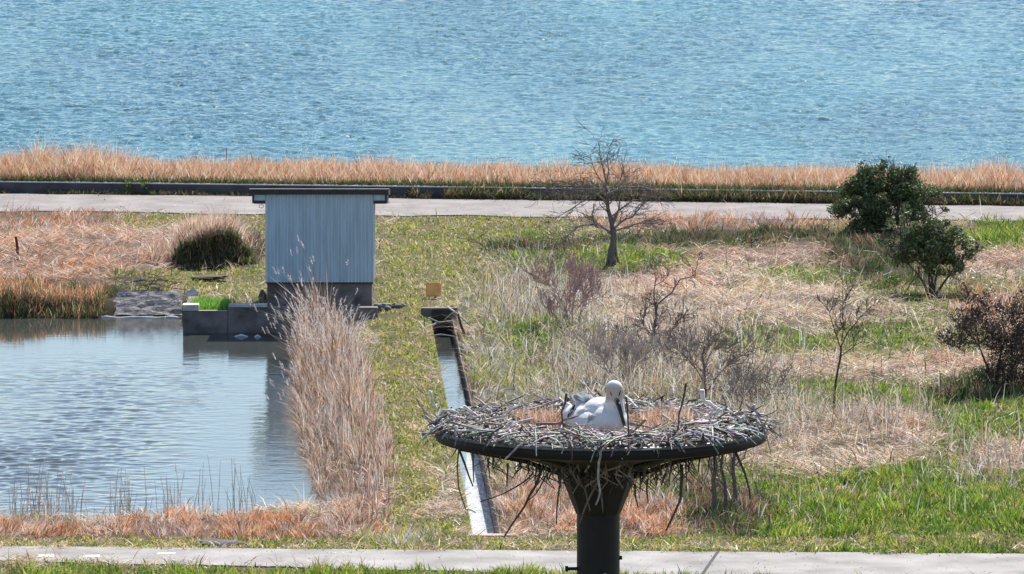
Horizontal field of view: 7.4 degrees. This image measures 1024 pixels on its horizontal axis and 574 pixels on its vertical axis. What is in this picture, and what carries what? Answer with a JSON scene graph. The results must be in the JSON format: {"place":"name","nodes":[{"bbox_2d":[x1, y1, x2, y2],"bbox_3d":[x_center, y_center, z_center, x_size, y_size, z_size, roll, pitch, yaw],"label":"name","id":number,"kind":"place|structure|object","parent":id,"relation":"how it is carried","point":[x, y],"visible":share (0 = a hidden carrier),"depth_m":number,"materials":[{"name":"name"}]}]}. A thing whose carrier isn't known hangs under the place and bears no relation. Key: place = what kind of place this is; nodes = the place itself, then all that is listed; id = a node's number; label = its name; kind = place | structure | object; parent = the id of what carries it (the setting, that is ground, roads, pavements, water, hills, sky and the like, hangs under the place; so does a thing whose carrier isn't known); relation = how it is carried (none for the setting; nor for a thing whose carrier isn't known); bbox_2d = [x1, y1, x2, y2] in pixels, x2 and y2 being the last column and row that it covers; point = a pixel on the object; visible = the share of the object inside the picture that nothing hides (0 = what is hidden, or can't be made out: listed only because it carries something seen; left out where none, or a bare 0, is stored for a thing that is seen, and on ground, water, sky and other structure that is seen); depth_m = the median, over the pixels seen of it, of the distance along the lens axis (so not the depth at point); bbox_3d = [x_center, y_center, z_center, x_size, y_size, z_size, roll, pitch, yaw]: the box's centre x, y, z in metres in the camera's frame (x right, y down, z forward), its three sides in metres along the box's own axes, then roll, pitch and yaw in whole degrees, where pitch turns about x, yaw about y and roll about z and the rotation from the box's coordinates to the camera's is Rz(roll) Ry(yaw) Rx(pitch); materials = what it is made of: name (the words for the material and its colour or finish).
{"place":"outdoors","nodes":[
{"label":"outdoors","id":0,"kind":"place"},
{"bbox_2d":[0,315,468,520],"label":"pond water","id":1,"kind":"structure","parent":0,"point":[95,405],"depth_m":189.49,"materials":[{"name":"grey liquid"}]},
{"bbox_2d":[6,457,45,518],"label":"reed clump","id":2,"kind":"object","parent":1,"relation":"in","point":[15,499],"visible":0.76,"depth_m":170.45,"materials":[{"name":"beige plant"}]},
{"bbox_2d":[0,273,110,317],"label":"shore stalks","id":3,"kind":"object","parent":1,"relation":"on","point":[69,293],"visible":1,"depth_m":210.04,"materials":[{"name":"brown plant"}]},
{"bbox_2d":[32,471,84,520],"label":"reed clump","id":4,"kind":"object","parent":1,"relation":"in","point":[53,504],"visible":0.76,"depth_m":170.29,"materials":[{"name":"beige plant"}]},
{"bbox_2d":[105,469,137,521],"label":"reed clump","id":5,"kind":"object","parent":1,"relation":"in","point":[129,500],"visible":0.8,"depth_m":170.30,"materials":[{"name":"beige plant"}]},
{"bbox_2d":[99,316,181,317],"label":"toe kerb","id":6,"kind":"structure","parent":1,"relation":"in","point":[139,317],"depth_m":209.47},
{"bbox_2d":[134,459,185,513],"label":"reed clump","id":7,"kind":"object","parent":1,"relation":"in","point":[168,493],"visible":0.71,"depth_m":171.16,"materials":[{"name":"beige plant"}]},
{"bbox_2d":[193,455,255,515],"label":"reed clump","id":8,"kind":"object","parent":1,"relation":"in","point":[241,501],"visible":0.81,"depth_m":171.90,"materials":[{"name":"beige plant"}]},
{"bbox_2d":[465,452,493,532],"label":"ditch water","id":9,"kind":"structure","parent":0,"point":[481,519],"depth_m":176.23,"materials":[{"name":"grey liquid"}]},
{"bbox_2d":[0,0,1023,174],"bbox_3d":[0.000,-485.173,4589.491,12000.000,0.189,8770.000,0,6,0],"label":"sea","id":10,"kind":"structure","parent":0,"point":[816,82],"depth_m":292.92,"materials":[{"name":"liquid"}]},
{"bbox_2d":[0,189,1023,573],"bbox_3d":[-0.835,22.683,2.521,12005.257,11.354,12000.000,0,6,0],"label":"ground","id":11,"kind":"structure","parent":0,"point":[430,275],"depth_m":207.16,"materials":[{"name":"plant"}]},
{"bbox_2d":[15,236,18,258],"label":"post","id":12,"kind":"object","parent":11,"relation":"on","point":[17,246],"visible":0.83,"depth_m":217.63,"materials":[{"name":"brown wood"}]},
{"bbox_2d":[113,158,149,193],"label":"weed bush","id":13,"kind":"object","parent":11,"relation":"on","point":[131,188],"visible":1,"depth_m":237.53,"materials":[{"name":"green plant"}]},
{"bbox_2d":[103,272,186,316],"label":"twig litter","id":14,"kind":"object","parent":11,"relation":"on","point":[149,284],"visible":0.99,"depth_m":211.98,"materials":[{"name":"grey plant"}]},
{"bbox_2d":[113,290,181,315],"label":"gravel ramp","id":15,"kind":"structure","parent":11,"relation":"on","point":[140,295],"depth_m":210.39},
{"bbox_2d":[120,205,264,263],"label":"mound grass","id":16,"kind":"structure","parent":11,"relation":"on","point":[196,228],"depth_m":218.79,"materials":[{"name":"beige plant"}]},
{"bbox_2d":[192,275,227,279],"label":"soil heap","id":17,"kind":"object","parent":11,"relation":"on","point":[208,277],"visible":1,"depth_m":214.46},
{"bbox_2d":[188,294,232,309],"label":"grass","id":18,"kind":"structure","parent":11,"relation":"on","point":[216,304],"depth_m":207.07,"materials":[{"name":"green plant"}]},
{"bbox_2d":[172,225,261,270],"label":"bush","id":19,"kind":"object","parent":11,"relation":"on","point":[208,264],"visible":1,"depth_m":218.08,"materials":[{"name":"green plant"}]},
{"bbox_2d":[196,538,246,545],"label":"soil heap","id":20,"kind":"object","parent":11,"relation":"on","point":[220,541],"visible":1,"depth_m":164.53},
{"bbox_2d":[244,223,264,255],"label":"bramble patch","id":21,"kind":"object","parent":11,"relation":"on","point":[257,239],"visible":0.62,"depth_m":220.12,"materials":[{"name":"beige plant"}]},
{"bbox_2d":[258,289,266,300],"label":"rock","id":22,"kind":"object","parent":11,"relation":"on","point":[262,294],"visible":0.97,"depth_m":209.44,"materials":[{"name":"grey stone"}]},
{"bbox_2d":[182,296,377,332],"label":"retaining wall","id":23,"kind":"structure","parent":11,"relation":"on","point":[240,318],"depth_m":206.06,"materials":[{"name":"concrete"}]},
{"bbox_2d":[249,189,389,305],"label":"pump shed","id":24,"kind":"structure","parent":11,"relation":"on","point":[334,229],"depth_m":207.43,"materials":[{"name":"metal"}]},
{"bbox_2d":[251,246,401,522],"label":"reed bed","id":25,"kind":"object","parent":11,"relation":"on","point":[357,373],"visible":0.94,"depth_m":184.29,"materials":[{"name":"beige plant"}]},
{"bbox_2d":[248,235,383,400],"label":"reed plumes","id":26,"kind":"object","parent":25,"relation":"attached to","point":[321,326],"visible":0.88,"depth_m":195.15,"materials":[{"name":"beige plant"}]},
{"bbox_2d":[374,303,391,308],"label":"concrete block","id":27,"kind":"structure","parent":11,"relation":"on","point":[388,304],"depth_m":207.45,"materials":[{"name":"grey concrete"}]},
{"bbox_2d":[377,303,390,310],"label":"rock","id":28,"kind":"object","parent":11,"relation":"on","point":[383,306],"visible":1,"depth_m":207.11,"materials":[{"name":"grey stone"}]},
{"bbox_2d":[392,303,402,307],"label":"rock","id":29,"kind":"object","parent":11,"relation":"on","point":[395,305],"visible":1,"depth_m":207.69,"materials":[{"name":"grey stone"}]},
{"bbox_2d":[426,283,440,297],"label":"yellow board","id":30,"kind":"object","parent":11,"relation":"on","point":[433,288],"visible":0.97,"depth_m":209.97,"materials":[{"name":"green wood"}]},
{"bbox_2d":[429,317,455,322],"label":"fallen branch","id":31,"kind":"object","parent":11,"relation":"on","point":[441,321],"visible":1,"depth_m":200.92,"materials":[{"name":"grey wood"}]},
{"bbox_2d":[447,306,470,325],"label":"fallen branch","id":32,"kind":"object","parent":11,"relation":"on","point":[460,316],"visible":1,"depth_m":201.64,"materials":[{"name":"grey wood"}]},
{"bbox_2d":[457,313,465,335],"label":"leaning stake","id":33,"kind":"object","parent":11,"relation":"on","point":[460,322],"visible":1,"depth_m":201.17,"materials":[{"name":"brown wood"}]},
{"bbox_2d":[421,307,517,536],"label":"ditch channel","id":34,"kind":"object","parent":11,"relation":"on","point":[443,313],"visible":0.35,"depth_m":199.36,"materials":[{"name":"concrete"}]},
{"bbox_2d":[428,319,517,534],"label":"ditch edge grass","id":35,"kind":"structure","parent":11,"relation":"on","point":[465,370],"depth_m":188.33,"materials":[{"name":"green plant"}]},
{"bbox_2d":[4,207,1014,573],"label":"dry brush","id":36,"kind":"object","parent":11,"relation":"on","point":[398,537],"visible":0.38,"depth_m":193.78,"materials":[{"name":"beige plant"}]},
{"bbox_2d":[0,204,1019,572],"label":"bank stalks","id":37,"kind":"object","parent":11,"relation":"on","point":[112,290],"visible":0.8,"depth_m":210.45,"materials":[{"name":"brown plant"}]},
{"bbox_2d":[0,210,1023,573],"bbox_3d":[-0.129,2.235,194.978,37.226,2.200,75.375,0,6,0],"label":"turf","id":38,"kind":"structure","parent":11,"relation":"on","point":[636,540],"depth_m":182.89,"materials":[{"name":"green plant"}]},
{"bbox_2d":[185,288,197,299],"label":"rock","id":39,"kind":"object","parent":38,"relation":"on","point":[192,292],"visible":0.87,"depth_m":209.90,"materials":[{"name":"grey stone"}]},
{"bbox_2d":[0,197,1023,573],"bbox_3d":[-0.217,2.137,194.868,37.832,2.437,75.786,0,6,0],"label":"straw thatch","id":40,"kind":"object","parent":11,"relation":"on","point":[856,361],"visible":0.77,"depth_m":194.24,"materials":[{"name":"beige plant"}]},
{"bbox_2d":[0,133,1023,191],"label":"shore reeds","id":41,"kind":"object","parent":11,"relation":"on","point":[75,164],"visible":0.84,"depth_m":238.08,"materials":[{"name":"beige plant"}]},
{"bbox_2d":[0,197,1023,573],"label":"orange dead grass","id":42,"kind":"structure","parent":11,"relation":"on","point":[182,521],"depth_m":168.22,"materials":[{"name":"plant"}]},
{"bbox_2d":[0,209,1023,569],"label":"dark weeds","id":43,"kind":"object","parent":11,"relation":"on","point":[740,521],"visible":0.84,"depth_m":215.68,"materials":[{"name":"green plant"}]},
{"bbox_2d":[0,172,1023,205],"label":"wall weeds","id":44,"kind":"object","parent":11,"relation":"on","point":[442,183],"depth_m":236.30,"materials":[{"name":"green plant"}]},
{"bbox_2d":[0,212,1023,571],"bbox_3d":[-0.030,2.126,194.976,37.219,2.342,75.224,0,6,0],"label":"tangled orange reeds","id":45,"kind":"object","parent":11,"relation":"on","point":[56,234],"visible":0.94,"depth_m":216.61,"materials":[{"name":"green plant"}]},
{"bbox_2d":[0,180,1023,200],"bbox_3d":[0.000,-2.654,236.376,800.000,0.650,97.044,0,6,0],"label":"sea wall","id":46,"kind":"structure","parent":11,"relation":"on","point":[32,187],"depth_m":237.21,"materials":[{"name":"concrete"}]},
{"bbox_2d":[466,228,557,251],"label":"weed bush","id":47,"kind":"object","parent":11,"relation":"on","point":[521,245],"visible":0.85,"depth_m":221.12,"materials":[{"name":"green plant"}]},
{"bbox_2d":[521,243,610,322],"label":"bare shrub","id":48,"kind":"object","parent":11,"relation":"on","point":[581,276],"visible":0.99,"depth_m":201.16,"materials":[{"name":"brown plant"}]},
{"bbox_2d":[435,425,766,573],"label":"nest tower","id":49,"kind":"structure","parent":11,"relation":"on","point":[598,541],"depth_m":45.64,"materials":[{"name":"metal"}]},
{"bbox_2d":[415,379,784,537],"bbox_3d":[0.504,0.934,45.891,2.132,0.892,2.082,0,6,0],"label":"stork nest","id":50,"kind":"object","parent":49,"relation":"on","point":[655,423],"visible":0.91,"depth_m":45.50,"materials":[{"name":"wood"}]},
{"bbox_2d":[563,380,626,431],"bbox_3d":[0.481,0.698,45.976,0.375,0.360,0.556,0,6,0],"label":"stork","id":51,"kind":"object","parent":50,"relation":"on","point":[589,408],"visible":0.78,"depth_m":45.77},
{"bbox_2d":[524,121,680,264],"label":"bare tree","id":52,"kind":"object","parent":11,"relation":"on","point":[612,252],"visible":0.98,"depth_m":217.88,"materials":[{"name":"brown plant"}]},
{"bbox_2d":[557,315,681,377],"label":"bare shrub","id":53,"kind":"object","parent":11,"relation":"on","point":[624,347],"visible":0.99,"depth_m":192.03,"materials":[{"name":"brown plant"}]},
{"bbox_2d":[608,251,704,346],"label":"bare shrub","id":54,"kind":"object","parent":11,"relation":"on","point":[655,306],"visible":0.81,"depth_m":198.59,"materials":[{"name":"brown plant"}]},
{"bbox_2d":[637,315,706,368],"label":"bare shrub","id":55,"kind":"object","parent":11,"relation":"on","point":[669,340],"visible":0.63,"depth_m":194.53,"materials":[{"name":"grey plant"}]},
{"bbox_2d":[404,178,1023,205],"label":"verge weeds","id":56,"kind":"object","parent":11,"relation":"on","point":[734,192],"visible":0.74,"depth_m":235.28,"materials":[{"name":"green plant"}]},
{"bbox_2d":[661,318,783,397],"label":"bare shrub","id":57,"kind":"object","parent":11,"relation":"on","point":[719,345],"visible":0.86,"depth_m":188.32,"materials":[{"name":"brown plant"}]},
{"bbox_2d":[425,219,1023,532],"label":"dry tangle","id":58,"kind":"object","parent":11,"relation":"on","point":[860,415],"visible":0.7,"depth_m":191.79,"materials":[{"name":"beige plant"}]},
{"bbox_2d":[702,447,753,510],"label":"bare shrub","id":59,"kind":"object","parent":11,"relation":"on","point":[733,459],"visible":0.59,"depth_m":169.37,"materials":[{"name":"brown plant"}]},
{"bbox_2d":[471,229,1023,531],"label":"pale stalks","id":60,"kind":"object","parent":11,"relation":"on","point":[800,330],"visible":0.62,"depth_m":188.77,"materials":[{"name":"beige plant"}]},
{"bbox_2d":[708,355,798,407],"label":"bare shrub","id":61,"kind":"object","parent":11,"relation":"on","point":[755,377],"visible":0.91,"depth_m":185.83,"materials":[{"name":"grey plant"}]},
{"bbox_2d":[815,274,881,408],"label":"sapling","id":62,"kind":"object","parent":11,"relation":"on","point":[844,323],"visible":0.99,"depth_m":183.60,"materials":[{"name":"brown plant"}]},
{"bbox_2d":[826,150,949,232],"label":"evergreen tree","id":63,"kind":"object","parent":11,"relation":"on","point":[903,187],"visible":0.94,"depth_m":226.11,"materials":[{"name":"green plant"}]},
{"bbox_2d":[868,263,923,290],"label":"weed bush","id":64,"kind":"object","parent":11,"relation":"on","point":[896,277],"visible":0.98,"depth_m":210.99,"materials":[{"name":"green plant"}]},
{"bbox_2d":[871,200,984,294],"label":"evergreen tree","id":65,"kind":"object","parent":11,"relation":"on","point":[921,242],"visible":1,"depth_m":210.39,"materials":[{"name":"green plant"}]},
{"bbox_2d":[936,254,978,299],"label":"weed bush","id":66,"kind":"object","parent":11,"relation":"on","point":[964,283],"visible":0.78,"depth_m":209.14,"materials":[{"name":"beige plant"}]},
{"bbox_2d":[936,286,1023,389],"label":"brown bush","id":67,"kind":"object","parent":11,"relation":"on","point":[1015,341],"visible":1,"depth_m":190.04,"materials":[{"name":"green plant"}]},
{"bbox_2d":[967,361,1003,383],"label":"weed bush","id":68,"kind":"object","parent":11,"relation":"on","point":[975,371],"visible":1,"depth_m":190.99,"materials":[{"name":"green plant"}]},
{"bbox_2d":[0,546,1023,573],"bbox_3d":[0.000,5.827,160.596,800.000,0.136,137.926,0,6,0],"label":"road","id":69,"kind":"structure","parent":0,"point":[877,563],"depth_m":162.38,"materials":[{"name":"concrete"}]},
{"bbox_2d":[0,194,1023,222],"bbox_3d":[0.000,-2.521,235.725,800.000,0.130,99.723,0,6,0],"label":"path","id":70,"kind":"structure","parent":0,"point":[182,204],"depth_m":233.46,"materials":[{"name":"concrete"}]},
{"bbox_2d":[1,194,1017,573],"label":"path litter","id":71,"kind":"object","parent":70,"relation":"on","point":[481,550],"visible":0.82,"depth_m":163.35,"materials":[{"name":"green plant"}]}
]}

